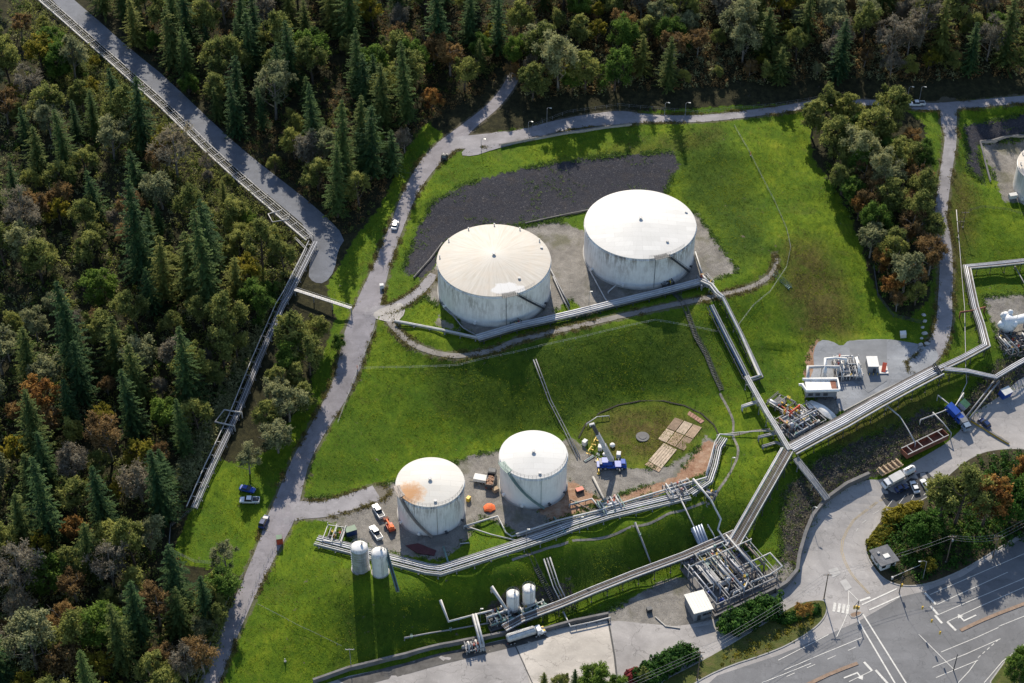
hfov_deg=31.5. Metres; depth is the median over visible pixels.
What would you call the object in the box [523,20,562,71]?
broadleaf tree
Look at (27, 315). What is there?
broadleaf tree
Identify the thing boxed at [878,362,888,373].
red marked skid
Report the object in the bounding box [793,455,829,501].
footbridge
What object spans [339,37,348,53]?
broadleaf tree
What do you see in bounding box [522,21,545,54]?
broadleaf tree
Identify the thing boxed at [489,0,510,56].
fir tree
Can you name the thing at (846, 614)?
lane marking
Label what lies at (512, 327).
pipe rack
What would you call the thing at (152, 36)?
broadleaf tree
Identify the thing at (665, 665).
overhead wires
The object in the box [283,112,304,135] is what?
broadleaf tree
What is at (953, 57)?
broadleaf tree
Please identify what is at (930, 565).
autumn tree
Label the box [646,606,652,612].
waste bin
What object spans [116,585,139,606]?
broadleaf tree
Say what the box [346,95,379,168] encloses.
fir tree
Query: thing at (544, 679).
fir tree
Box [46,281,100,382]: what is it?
fir tree
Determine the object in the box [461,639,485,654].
process unit
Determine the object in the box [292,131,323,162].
bare tree
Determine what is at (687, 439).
timber mat
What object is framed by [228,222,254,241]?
broadleaf tree
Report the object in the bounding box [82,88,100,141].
fir tree
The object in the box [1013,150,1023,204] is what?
storage tank
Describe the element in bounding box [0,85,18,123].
autumn tree
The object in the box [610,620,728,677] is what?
concrete yard
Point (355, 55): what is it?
fir tree
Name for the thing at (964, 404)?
container
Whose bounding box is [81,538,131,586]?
bare tree
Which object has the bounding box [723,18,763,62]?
broadleaf tree
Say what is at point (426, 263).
retaining wall
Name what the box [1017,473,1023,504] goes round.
broadleaf tree
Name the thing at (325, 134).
broadleaf tree
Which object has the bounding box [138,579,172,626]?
autumn tree
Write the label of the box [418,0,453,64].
fir tree
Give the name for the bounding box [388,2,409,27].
bare tree
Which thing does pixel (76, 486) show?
broadleaf tree
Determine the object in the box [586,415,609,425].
pipeline
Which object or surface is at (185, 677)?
broadleaf tree
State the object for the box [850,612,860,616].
traffic island
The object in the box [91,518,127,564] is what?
broadleaf tree
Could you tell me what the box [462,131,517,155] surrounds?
road apron
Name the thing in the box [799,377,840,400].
compressor housing
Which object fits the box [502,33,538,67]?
broadleaf tree
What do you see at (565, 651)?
concrete yard
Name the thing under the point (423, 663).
oil stained strip
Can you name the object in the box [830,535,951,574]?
overhead wires
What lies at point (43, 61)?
broadleaf tree
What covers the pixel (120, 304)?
broadleaf tree
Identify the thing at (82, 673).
fir tree
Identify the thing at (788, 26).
autumn tree
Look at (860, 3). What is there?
broadleaf tree
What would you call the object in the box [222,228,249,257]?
broadleaf tree
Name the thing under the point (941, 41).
fir tree
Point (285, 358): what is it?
broadleaf tree
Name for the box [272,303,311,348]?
broadleaf tree
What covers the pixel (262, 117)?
fir tree
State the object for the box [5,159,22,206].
fir tree
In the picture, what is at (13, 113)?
broadleaf tree
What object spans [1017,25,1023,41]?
broadleaf tree
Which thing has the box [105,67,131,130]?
fir tree
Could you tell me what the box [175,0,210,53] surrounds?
fir tree
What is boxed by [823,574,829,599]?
utility pole
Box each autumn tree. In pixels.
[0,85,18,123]
[0,434,27,463]
[0,617,8,631]
[2,400,24,420]
[6,81,21,98]
[9,12,31,38]
[11,670,37,682]
[18,31,54,70]
[18,373,61,412]
[19,188,52,223]
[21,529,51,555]
[32,404,63,434]
[38,640,80,679]
[44,181,73,202]
[44,196,70,225]
[45,598,74,631]
[56,565,85,602]
[58,515,91,545]
[79,76,99,96]
[82,410,124,461]
[84,651,112,679]
[88,55,100,68]
[88,306,102,318]
[92,401,116,423]
[97,375,116,395]
[106,477,126,500]
[114,187,149,216]
[114,222,132,244]
[122,437,153,467]
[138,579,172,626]
[144,143,174,170]
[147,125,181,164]
[148,640,176,663]
[151,442,171,458]
[178,633,220,674]
[217,0,233,9]
[230,251,264,284]
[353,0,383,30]
[386,21,412,42]
[420,87,446,110]
[422,30,447,65]
[429,38,463,75]
[483,22,507,37]
[502,61,519,79]
[513,0,540,7]
[588,19,607,42]
[591,0,604,18]
[610,8,637,41]
[659,30,692,63]
[688,27,710,57]
[743,58,758,75]
[755,53,767,68]
[770,0,797,18]
[777,18,793,34]
[794,602,814,618]
[842,0,857,12]
[849,194,869,220]
[852,158,875,181]
[857,187,881,210]
[864,176,894,211]
[872,246,892,273]
[878,272,907,296]
[889,290,907,311]
[896,188,919,211]
[898,209,927,241]
[900,153,916,178]
[902,126,922,142]
[903,164,935,194]
[906,224,917,242]
[908,262,928,284]
[914,229,937,256]
[914,233,950,275]
[919,556,937,572]
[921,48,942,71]
[968,473,1015,527]
[1012,454,1023,478]
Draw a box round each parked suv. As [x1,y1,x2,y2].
[258,514,269,528]
[919,478,928,490]
[978,417,991,428]
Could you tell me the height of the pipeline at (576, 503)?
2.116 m
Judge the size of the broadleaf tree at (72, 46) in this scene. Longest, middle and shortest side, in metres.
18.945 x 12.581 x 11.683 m
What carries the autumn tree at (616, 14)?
on the ground at (506, 202)
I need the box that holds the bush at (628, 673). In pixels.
[624,666,638,682]
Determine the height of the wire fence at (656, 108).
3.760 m
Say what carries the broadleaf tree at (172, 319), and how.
on the ground at (506, 202)
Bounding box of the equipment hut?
[865,356,878,374]
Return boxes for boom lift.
[383,516,395,532]
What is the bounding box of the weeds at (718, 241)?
[306,109,1023,629]
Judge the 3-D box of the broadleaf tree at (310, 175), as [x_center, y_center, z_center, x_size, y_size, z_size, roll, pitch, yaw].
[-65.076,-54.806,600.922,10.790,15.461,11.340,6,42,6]
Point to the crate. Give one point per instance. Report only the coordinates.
(495, 489)
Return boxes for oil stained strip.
[339,634,548,682]
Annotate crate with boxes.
[492,486,498,493]
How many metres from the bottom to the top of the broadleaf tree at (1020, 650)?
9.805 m
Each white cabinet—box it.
[582,438,587,445]
[616,451,620,458]
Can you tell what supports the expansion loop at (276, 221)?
attached to the pipe rack at (193, 138)
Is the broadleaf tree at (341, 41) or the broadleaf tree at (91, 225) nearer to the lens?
the broadleaf tree at (91, 225)
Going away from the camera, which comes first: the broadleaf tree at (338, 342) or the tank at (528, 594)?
the tank at (528, 594)
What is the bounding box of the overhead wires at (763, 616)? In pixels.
[702,573,828,654]
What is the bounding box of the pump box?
[575,486,583,493]
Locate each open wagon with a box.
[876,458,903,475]
[900,428,948,458]
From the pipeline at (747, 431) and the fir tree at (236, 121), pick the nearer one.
the pipeline at (747, 431)
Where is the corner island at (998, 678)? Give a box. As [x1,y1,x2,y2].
[991,654,1022,682]
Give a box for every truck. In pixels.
[485,467,496,488]
[505,625,545,645]
[589,422,626,474]
[881,470,904,488]
[902,465,915,477]
[944,402,963,423]
[955,412,970,431]
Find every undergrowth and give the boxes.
[0,3,300,682]
[9,0,307,301]
[111,0,509,233]
[172,308,269,490]
[189,577,244,682]
[508,0,1023,101]
[720,613,820,666]
[777,358,1018,567]
[823,135,934,317]
[868,448,1023,583]
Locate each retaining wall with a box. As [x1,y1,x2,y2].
[312,612,608,682]
[413,242,442,277]
[501,123,631,145]
[525,209,588,223]
[578,400,718,437]
[655,616,679,628]
[713,586,775,619]
[775,472,869,592]
[844,384,894,411]
[979,134,1023,181]
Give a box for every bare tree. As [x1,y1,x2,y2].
[0,184,40,229]
[0,537,45,592]
[0,585,37,619]
[0,626,21,653]
[10,60,43,98]
[54,440,88,477]
[60,307,82,327]
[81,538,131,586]
[105,209,120,229]
[113,456,151,504]
[145,120,195,178]
[149,377,168,396]
[157,336,183,367]
[166,640,202,682]
[197,151,213,170]
[201,169,212,183]
[204,347,213,361]
[207,0,234,23]
[246,0,276,21]
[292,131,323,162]
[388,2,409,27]
[394,126,412,152]
[522,53,539,73]
[631,0,649,19]
[711,0,737,27]
[822,33,840,60]
[832,17,855,43]
[874,12,915,56]
[878,44,906,77]
[894,0,912,23]
[896,16,926,55]
[907,0,950,47]
[978,0,999,12]
[978,13,1006,60]
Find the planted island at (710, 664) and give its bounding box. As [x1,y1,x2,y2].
[663,600,825,682]
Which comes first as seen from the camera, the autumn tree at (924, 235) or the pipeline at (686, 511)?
the pipeline at (686, 511)
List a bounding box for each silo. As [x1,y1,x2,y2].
[350,538,370,574]
[371,544,389,578]
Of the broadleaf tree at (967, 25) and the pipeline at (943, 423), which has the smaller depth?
the pipeline at (943, 423)
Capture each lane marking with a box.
[513,641,532,682]
[608,620,617,677]
[762,663,810,682]
[779,635,826,659]
[785,637,861,669]
[836,591,848,636]
[840,497,886,593]
[842,498,887,589]
[857,620,894,682]
[862,588,896,604]
[862,614,906,682]
[869,595,900,609]
[875,669,887,682]
[903,577,957,670]
[924,592,935,604]
[930,554,1022,594]
[934,639,999,666]
[937,572,1007,604]
[938,578,1023,614]
[941,627,998,651]
[947,587,1023,621]
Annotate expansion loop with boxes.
[214,409,242,431]
[268,210,289,223]
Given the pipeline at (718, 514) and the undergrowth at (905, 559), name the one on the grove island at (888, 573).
the undergrowth at (905, 559)
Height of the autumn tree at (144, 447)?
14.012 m
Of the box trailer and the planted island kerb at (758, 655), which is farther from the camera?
the box trailer
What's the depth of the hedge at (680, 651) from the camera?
481.83 m
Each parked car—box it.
[239,484,255,493]
[391,219,398,229]
[894,483,908,492]
[909,480,919,493]
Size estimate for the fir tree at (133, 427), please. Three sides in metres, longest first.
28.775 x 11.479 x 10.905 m
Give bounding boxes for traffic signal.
[853,600,859,614]
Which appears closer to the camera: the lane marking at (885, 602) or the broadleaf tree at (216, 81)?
the lane marking at (885, 602)
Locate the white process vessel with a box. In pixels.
[997,309,1023,332]
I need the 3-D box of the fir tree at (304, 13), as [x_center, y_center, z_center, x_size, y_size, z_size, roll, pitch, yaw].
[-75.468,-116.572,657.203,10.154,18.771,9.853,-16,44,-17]
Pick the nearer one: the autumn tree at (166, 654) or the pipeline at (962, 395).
the autumn tree at (166, 654)
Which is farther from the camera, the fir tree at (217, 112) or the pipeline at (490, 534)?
the fir tree at (217, 112)
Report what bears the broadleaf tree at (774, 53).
on the ground at (506, 202)
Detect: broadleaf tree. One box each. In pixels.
[0,27,11,44]
[0,34,23,83]
[0,67,4,83]
[0,218,47,261]
[0,221,18,265]
[0,292,5,313]
[0,309,23,339]
[0,323,17,374]
[0,330,15,361]
[0,379,6,400]
[0,451,11,487]
[0,519,19,566]
[0,604,57,670]
[8,102,27,121]
[17,237,60,283]
[19,304,49,340]
[20,169,42,193]
[21,551,68,598]
[24,351,63,389]
[24,507,39,527]
[25,80,67,123]
[26,98,65,138]
[34,674,69,682]
[35,25,65,44]
[36,15,48,25]
[37,37,63,63]
[38,20,53,31]
[39,237,57,263]
[41,39,73,79]
[41,159,77,194]
[41,291,57,315]
[45,606,95,651]
[50,544,87,578]
[52,475,90,514]
[55,33,88,78]
[58,296,81,322]
[62,416,84,444]
[66,77,95,114]
[66,148,99,171]
[66,194,99,226]
[73,229,103,265]
[76,599,132,648]
[78,266,118,307]
[79,307,116,349]
[81,219,108,240]
[83,144,95,163]
[87,449,112,478]
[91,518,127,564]
[96,112,130,159]
[98,585,118,604]
[99,82,145,132]
[99,515,148,566]
[106,288,150,330]
[115,332,157,372]
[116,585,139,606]
[119,564,145,594]
[131,513,164,554]
[131,648,170,681]
[132,0,150,17]
[138,170,172,209]
[141,97,150,108]
[145,0,179,24]
[145,666,182,682]
[146,31,162,50]
[149,396,181,427]
[156,309,183,334]
[164,244,175,258]
[166,340,211,379]
[168,182,203,221]
[168,252,181,271]
[170,660,189,680]
[175,398,214,429]
[176,71,200,93]
[183,295,212,332]
[189,0,222,38]
[190,615,215,635]
[193,581,227,609]
[197,34,232,73]
[201,289,249,330]
[201,564,242,600]
[202,71,233,105]
[202,324,236,367]
[203,360,226,386]
[203,600,227,630]
[208,539,239,568]
[212,33,254,75]
[218,320,249,357]
[219,194,251,228]
[220,173,233,189]
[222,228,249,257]
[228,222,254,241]
[235,276,276,327]
[235,439,262,474]
[236,0,257,22]
[238,210,256,226]
[241,216,283,269]
[249,59,298,119]
[250,399,283,425]
[256,10,293,54]
[257,417,293,453]
[258,47,283,78]
[259,280,278,297]
[262,376,289,399]
[263,365,290,387]
[265,154,281,171]
[265,240,296,270]
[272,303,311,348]
[272,383,308,421]
[274,338,305,373]
[278,126,302,159]
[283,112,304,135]
[284,107,295,120]
[285,360,307,388]
[291,26,332,67]
[291,334,324,375]
[292,35,328,84]
[294,380,317,412]
[299,156,330,190]
[305,313,331,346]
[306,125,335,157]
[329,333,345,351]
[333,104,350,117]
[339,33,361,61]
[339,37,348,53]
[340,170,370,205]
[360,41,391,75]
[369,67,400,97]
[370,132,387,153]
[378,28,409,60]
[387,47,425,91]
[394,36,434,75]
[411,0,444,15]
[450,56,480,89]
[453,0,478,7]
[468,32,493,58]
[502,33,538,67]
[506,0,538,33]
[516,60,551,100]
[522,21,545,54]
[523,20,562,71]
[529,29,580,87]
[546,58,568,85]
[549,7,566,29]
[550,672,569,682]
[557,0,567,10]
[560,70,584,91]
[566,0,592,14]
[567,13,593,45]
[567,50,603,92]
[576,660,610,682]
[596,44,635,92]
[598,64,606,77]
[603,0,629,11]
[606,11,640,48]
[607,673,628,682]
[634,14,658,46]
[644,0,674,23]
[653,14,693,48]
[663,0,700,16]
[675,9,701,32]
[677,69,691,83]
[710,28,726,50]
[712,65,723,77]
[718,0,760,46]
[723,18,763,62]
[747,13,765,35]
[752,0,767,15]
[760,58,773,82]
[770,41,791,63]
[782,26,809,60]
[790,6,805,27]
[795,0,817,9]
[800,98,829,137]
[812,61,824,74]
[814,0,846,16]
[816,111,854,159]
[818,81,841,116]
[823,6,848,37]
[827,136,852,163]
[829,162,855,194]
[831,92,866,119]
[838,123,883,159]
[838,174,867,206]
[841,160,854,174]
[847,144,877,180]
[848,112,860,132]
[851,1,883,43]
[852,102,896,138]
[855,0,880,30]
[856,220,888,257]
[858,199,895,234]
[868,146,908,184]
[869,82,913,117]
[873,175,910,215]
[876,235,908,268]
[879,135,896,160]
[881,138,913,173]
[881,225,909,259]
[885,103,905,137]
[890,251,925,292]
[892,135,913,146]
[896,188,936,219]
[900,54,918,78]
[901,281,926,304]
[901,506,947,548]
[902,138,925,166]
[904,166,939,196]
[906,0,945,32]
[911,136,938,169]
[921,212,946,237]
[923,471,963,517]
[936,461,998,524]
[942,0,978,32]
[946,50,962,69]
[958,12,989,36]
[985,11,1006,37]
[993,477,1023,526]
[1002,651,1023,682]
[1009,46,1023,73]
[1014,644,1023,662]
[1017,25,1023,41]
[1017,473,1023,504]
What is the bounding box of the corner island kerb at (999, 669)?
[990,645,1023,682]
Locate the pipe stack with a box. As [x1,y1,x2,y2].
[583,455,593,462]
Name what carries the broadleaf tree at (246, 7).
on the ground at (506, 202)
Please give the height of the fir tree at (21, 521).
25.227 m
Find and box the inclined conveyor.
[384,549,399,591]
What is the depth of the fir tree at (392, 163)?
605.58 m
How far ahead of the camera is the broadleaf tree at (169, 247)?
576.57 m
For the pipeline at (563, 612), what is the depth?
495.22 m
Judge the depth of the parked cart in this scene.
615.48 m
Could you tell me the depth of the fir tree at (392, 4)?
664.95 m
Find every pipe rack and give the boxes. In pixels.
[38,0,314,243]
[186,240,317,508]
[314,490,690,578]
[394,320,477,340]
[475,277,705,343]
[501,530,736,631]
[515,477,707,536]
[688,436,727,496]
[700,279,723,298]
[707,304,749,379]
[718,294,763,383]
[725,447,793,553]
[744,375,791,450]
[787,365,943,457]
[932,363,944,378]
[938,258,1023,372]
[943,358,1023,387]
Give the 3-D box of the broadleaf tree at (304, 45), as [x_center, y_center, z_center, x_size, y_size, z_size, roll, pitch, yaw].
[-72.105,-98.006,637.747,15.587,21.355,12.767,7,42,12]
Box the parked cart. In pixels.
[441,153,447,159]
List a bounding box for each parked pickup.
[239,496,259,503]
[369,525,382,540]
[371,503,384,518]
[910,100,925,106]
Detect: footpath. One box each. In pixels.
[512,501,706,560]
[706,393,739,507]
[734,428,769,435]
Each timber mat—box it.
[645,462,660,471]
[648,443,676,468]
[659,429,673,442]
[667,418,682,430]
[667,433,682,446]
[676,436,691,449]
[677,421,691,434]
[685,424,701,438]
[687,411,703,423]
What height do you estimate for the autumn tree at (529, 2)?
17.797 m
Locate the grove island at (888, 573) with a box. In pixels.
[867,449,1023,584]
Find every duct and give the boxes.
[806,365,839,377]
[823,357,846,377]
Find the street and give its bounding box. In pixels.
[329,377,1023,682]
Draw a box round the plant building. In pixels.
[684,590,713,620]
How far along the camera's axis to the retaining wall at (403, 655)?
487.98 m
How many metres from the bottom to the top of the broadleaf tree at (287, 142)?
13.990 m
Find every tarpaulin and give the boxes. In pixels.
[405,543,435,555]
[483,503,495,512]
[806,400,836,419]
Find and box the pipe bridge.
[294,287,351,313]
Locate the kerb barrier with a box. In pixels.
[967,417,1009,443]
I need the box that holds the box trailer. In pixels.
[469,473,488,483]
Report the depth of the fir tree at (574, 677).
476.50 m
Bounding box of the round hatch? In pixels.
[636,432,648,441]
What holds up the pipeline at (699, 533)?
on the ground at (506, 202)
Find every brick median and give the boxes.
[807,662,858,682]
[960,602,1023,631]
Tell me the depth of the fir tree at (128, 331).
546.52 m
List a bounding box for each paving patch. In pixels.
[828,567,840,577]
[840,579,851,590]
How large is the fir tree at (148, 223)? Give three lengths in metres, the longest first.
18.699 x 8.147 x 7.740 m
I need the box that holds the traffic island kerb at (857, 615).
[849,611,861,617]
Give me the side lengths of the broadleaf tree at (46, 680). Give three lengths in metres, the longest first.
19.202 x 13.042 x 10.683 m
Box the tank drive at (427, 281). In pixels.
[364,273,437,316]
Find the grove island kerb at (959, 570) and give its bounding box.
[865,448,1023,585]
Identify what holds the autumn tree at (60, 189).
on the ground at (506, 202)
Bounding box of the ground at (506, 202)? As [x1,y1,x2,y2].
[0,0,1023,682]
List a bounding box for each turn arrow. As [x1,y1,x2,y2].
[843,672,862,679]
[958,614,976,620]
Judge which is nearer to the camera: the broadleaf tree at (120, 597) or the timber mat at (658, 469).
the broadleaf tree at (120, 597)
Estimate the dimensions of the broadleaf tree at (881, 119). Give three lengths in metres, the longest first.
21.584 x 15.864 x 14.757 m
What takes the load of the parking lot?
on the street
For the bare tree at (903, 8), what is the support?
on the ground at (506, 202)
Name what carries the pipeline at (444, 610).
on the ground at (506, 202)
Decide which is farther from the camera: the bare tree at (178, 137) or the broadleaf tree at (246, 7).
the broadleaf tree at (246, 7)
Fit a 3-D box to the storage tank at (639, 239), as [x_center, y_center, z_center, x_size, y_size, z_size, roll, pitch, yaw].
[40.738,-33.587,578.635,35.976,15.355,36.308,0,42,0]
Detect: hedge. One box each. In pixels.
[632,640,703,682]
[715,589,785,636]
[776,602,821,624]
[865,522,896,550]
[880,499,923,524]
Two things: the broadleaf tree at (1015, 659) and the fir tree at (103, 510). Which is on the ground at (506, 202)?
the fir tree at (103, 510)
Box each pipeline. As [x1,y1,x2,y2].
[281,237,306,302]
[404,620,499,640]
[439,599,501,622]
[442,302,475,334]
[442,546,450,572]
[463,515,525,536]
[465,526,515,539]
[471,613,484,651]
[490,586,507,608]
[533,359,579,458]
[543,557,564,601]
[550,268,569,306]
[552,276,569,310]
[562,611,610,626]
[569,498,607,519]
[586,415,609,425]
[588,268,606,300]
[592,476,612,513]
[634,522,650,563]
[679,497,694,526]
[691,524,708,556]
[692,478,748,598]
[695,251,702,273]
[706,434,733,474]
[716,431,773,437]
[732,552,782,587]
[741,400,758,411]
[758,430,783,441]
[762,441,785,449]
[885,405,915,446]
[919,393,963,424]
[932,412,951,438]
[956,210,966,397]
[959,306,985,318]
[966,379,999,422]
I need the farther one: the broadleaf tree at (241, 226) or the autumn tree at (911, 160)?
the autumn tree at (911, 160)
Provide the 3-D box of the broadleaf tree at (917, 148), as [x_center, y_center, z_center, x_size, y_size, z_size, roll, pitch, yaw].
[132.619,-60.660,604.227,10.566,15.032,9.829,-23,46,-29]
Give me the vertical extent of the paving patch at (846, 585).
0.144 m
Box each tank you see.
[393,457,465,537]
[436,223,550,326]
[498,430,567,508]
[506,587,519,612]
[522,581,535,606]
[583,190,696,289]
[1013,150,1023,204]
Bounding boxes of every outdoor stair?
[519,535,555,602]
[669,284,723,390]
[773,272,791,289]
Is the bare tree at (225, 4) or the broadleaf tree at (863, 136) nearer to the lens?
the broadleaf tree at (863, 136)
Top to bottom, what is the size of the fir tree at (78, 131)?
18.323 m
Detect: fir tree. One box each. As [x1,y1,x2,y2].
[0,179,13,228]
[0,635,17,682]
[4,491,53,557]
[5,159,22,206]
[8,326,41,389]
[11,387,61,474]
[11,451,59,508]
[13,107,41,149]
[19,125,48,175]
[25,454,70,551]
[32,429,66,492]
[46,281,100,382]
[50,109,81,178]
[55,378,86,431]
[66,339,107,408]
[68,100,85,140]
[71,55,87,74]
[71,520,115,587]
[75,650,99,682]
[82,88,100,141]
[83,168,113,221]
[85,0,119,22]
[85,464,122,526]
[91,313,126,378]
[100,603,148,682]
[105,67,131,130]
[112,0,138,20]
[114,178,165,289]
[116,369,157,447]
[117,341,158,408]
[119,0,150,49]
[120,323,143,361]
[121,579,160,648]
[122,148,150,203]
[124,76,158,154]
[135,267,169,318]
[137,5,150,33]
[141,208,161,253]
[143,449,191,536]
[145,234,185,304]
[151,204,168,231]
[154,7,193,73]
[155,449,182,494]
[155,586,196,642]
[156,542,197,620]
[162,0,185,46]
[165,228,221,302]
[169,398,196,458]
[172,326,216,418]
[174,24,202,80]
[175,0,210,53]
[184,208,222,313]
[194,199,227,277]
[194,574,224,636]
[197,203,229,270]
[198,53,221,98]
[201,23,212,47]
[206,87,227,124]
[215,180,227,213]
[218,255,252,312]
[220,51,251,119]
[223,81,252,140]
[230,0,248,40]
[231,16,242,66]
[239,11,264,78]
[244,0,268,58]
[254,85,271,131]
[266,38,293,105]
[278,20,309,94]
[281,0,300,27]
[294,0,313,36]
[297,75,321,117]
[301,81,323,135]
[305,95,324,131]
[313,0,345,36]
[321,143,350,217]
[325,97,360,185]
[327,0,370,41]
[343,25,367,98]
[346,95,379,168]
[350,52,378,115]
[352,102,388,180]
[352,129,366,171]
[355,0,382,28]
[364,62,399,134]
[366,52,386,100]
[381,128,407,178]
[385,0,413,15]
[389,41,418,124]
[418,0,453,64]
[427,0,456,7]
[451,0,479,45]
[460,0,481,27]
[471,37,488,77]
[485,0,508,24]
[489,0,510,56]
[530,0,555,13]
[539,672,547,682]
[569,669,578,682]
[592,0,605,4]
[630,33,654,78]
[638,665,649,682]
[651,36,684,94]
[675,1,705,16]
[746,5,791,62]
[766,45,795,86]
[789,0,818,44]
[823,17,855,85]
[872,0,898,16]
[922,0,959,68]
[956,22,981,78]
[988,0,1023,78]
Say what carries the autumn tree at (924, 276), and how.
on the ground at (506, 202)
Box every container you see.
[345,525,356,536]
[900,330,906,337]
[957,398,970,411]
[998,385,1012,399]
[1008,192,1017,198]
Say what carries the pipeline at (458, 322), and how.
on the ground at (506, 202)
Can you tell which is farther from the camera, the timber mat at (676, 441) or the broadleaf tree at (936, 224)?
the broadleaf tree at (936, 224)
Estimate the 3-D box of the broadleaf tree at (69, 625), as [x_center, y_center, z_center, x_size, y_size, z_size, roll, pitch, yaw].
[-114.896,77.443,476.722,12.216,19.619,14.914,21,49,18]
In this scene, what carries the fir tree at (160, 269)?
on the ground at (506, 202)
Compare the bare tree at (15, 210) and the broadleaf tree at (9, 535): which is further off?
the bare tree at (15, 210)
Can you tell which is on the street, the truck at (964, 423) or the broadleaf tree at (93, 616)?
the truck at (964, 423)
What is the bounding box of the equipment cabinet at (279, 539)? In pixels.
[276,534,282,544]
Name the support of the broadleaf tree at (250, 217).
on the ground at (506, 202)
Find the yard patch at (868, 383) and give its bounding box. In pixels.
[849,340,886,392]
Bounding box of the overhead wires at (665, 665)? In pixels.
[628,653,701,682]
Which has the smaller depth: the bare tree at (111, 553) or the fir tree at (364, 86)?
the bare tree at (111, 553)
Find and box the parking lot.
[881,472,931,507]
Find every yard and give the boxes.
[336,647,528,682]
[517,621,615,682]
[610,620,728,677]
[810,339,937,409]
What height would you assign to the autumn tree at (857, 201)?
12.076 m
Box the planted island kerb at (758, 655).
[662,599,826,682]
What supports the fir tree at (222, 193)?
on the ground at (506, 202)
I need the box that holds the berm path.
[386,254,777,357]
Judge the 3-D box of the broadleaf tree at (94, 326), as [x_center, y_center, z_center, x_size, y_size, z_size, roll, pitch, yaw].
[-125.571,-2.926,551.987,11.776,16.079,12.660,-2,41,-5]
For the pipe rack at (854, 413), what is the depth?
540.15 m
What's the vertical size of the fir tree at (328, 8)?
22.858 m
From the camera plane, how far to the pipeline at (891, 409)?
541.63 m
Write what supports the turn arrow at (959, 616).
on the road at (899, 625)
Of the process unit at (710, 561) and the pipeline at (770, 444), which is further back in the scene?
the pipeline at (770, 444)
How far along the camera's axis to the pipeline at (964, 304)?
573.71 m
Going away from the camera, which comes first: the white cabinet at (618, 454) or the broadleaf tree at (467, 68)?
the white cabinet at (618, 454)
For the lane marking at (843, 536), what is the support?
on the street
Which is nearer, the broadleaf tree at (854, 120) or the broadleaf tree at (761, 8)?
the broadleaf tree at (854, 120)
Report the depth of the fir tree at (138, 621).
476.31 m
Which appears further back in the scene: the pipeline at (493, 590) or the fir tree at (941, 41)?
the fir tree at (941, 41)
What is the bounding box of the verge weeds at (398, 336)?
[216,94,1023,682]
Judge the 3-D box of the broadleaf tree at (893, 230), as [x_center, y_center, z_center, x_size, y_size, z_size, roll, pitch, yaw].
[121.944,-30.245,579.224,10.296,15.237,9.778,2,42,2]
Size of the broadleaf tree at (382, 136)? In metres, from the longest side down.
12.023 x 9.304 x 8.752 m
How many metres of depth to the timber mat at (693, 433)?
538.38 m
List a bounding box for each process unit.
[321,522,346,544]
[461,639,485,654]
[485,605,515,632]
[517,599,546,617]
[596,494,624,516]
[661,278,674,287]
[662,478,695,500]
[680,531,777,612]
[680,555,696,567]
[694,273,713,290]
[696,542,734,574]
[704,488,717,501]
[766,391,802,417]
[774,400,826,440]
[831,354,863,381]
[995,330,1023,358]
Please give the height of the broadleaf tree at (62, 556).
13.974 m
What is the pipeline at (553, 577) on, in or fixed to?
on the ground at (506, 202)
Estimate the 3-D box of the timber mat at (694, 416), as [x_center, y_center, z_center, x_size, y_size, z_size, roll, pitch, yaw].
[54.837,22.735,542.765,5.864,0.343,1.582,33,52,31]
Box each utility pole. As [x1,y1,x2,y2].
[696,651,704,679]
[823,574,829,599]
[945,536,953,561]
[991,535,1001,559]
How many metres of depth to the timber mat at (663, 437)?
537.04 m
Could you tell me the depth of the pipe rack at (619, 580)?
501.63 m
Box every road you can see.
[53,0,343,282]
[201,73,518,682]
[449,96,1023,149]
[710,537,1023,682]
[913,102,956,360]
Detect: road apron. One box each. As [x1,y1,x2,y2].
[373,303,404,321]
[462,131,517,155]
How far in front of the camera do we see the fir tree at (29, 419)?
515.52 m
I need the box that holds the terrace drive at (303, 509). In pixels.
[281,485,380,523]
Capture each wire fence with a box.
[168,508,215,564]
[217,541,276,680]
[338,326,375,419]
[370,319,720,368]
[532,97,811,126]
[735,126,790,262]
[873,266,921,324]
[970,205,1023,214]
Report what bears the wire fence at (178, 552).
on the ground at (506, 202)
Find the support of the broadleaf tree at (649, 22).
on the ground at (506, 202)
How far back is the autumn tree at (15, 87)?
632.19 m
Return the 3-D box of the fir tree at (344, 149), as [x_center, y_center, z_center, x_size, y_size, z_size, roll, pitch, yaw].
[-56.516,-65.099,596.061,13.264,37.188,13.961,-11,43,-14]
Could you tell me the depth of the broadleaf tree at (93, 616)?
473.09 m
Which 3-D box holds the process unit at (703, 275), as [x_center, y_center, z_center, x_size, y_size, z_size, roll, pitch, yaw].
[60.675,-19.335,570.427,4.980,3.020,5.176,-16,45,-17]
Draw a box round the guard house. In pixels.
[869,544,899,570]
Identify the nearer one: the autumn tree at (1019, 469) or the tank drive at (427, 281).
the autumn tree at (1019, 469)
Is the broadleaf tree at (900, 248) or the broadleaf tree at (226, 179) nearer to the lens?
the broadleaf tree at (900, 248)
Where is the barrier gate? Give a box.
[891,565,919,579]

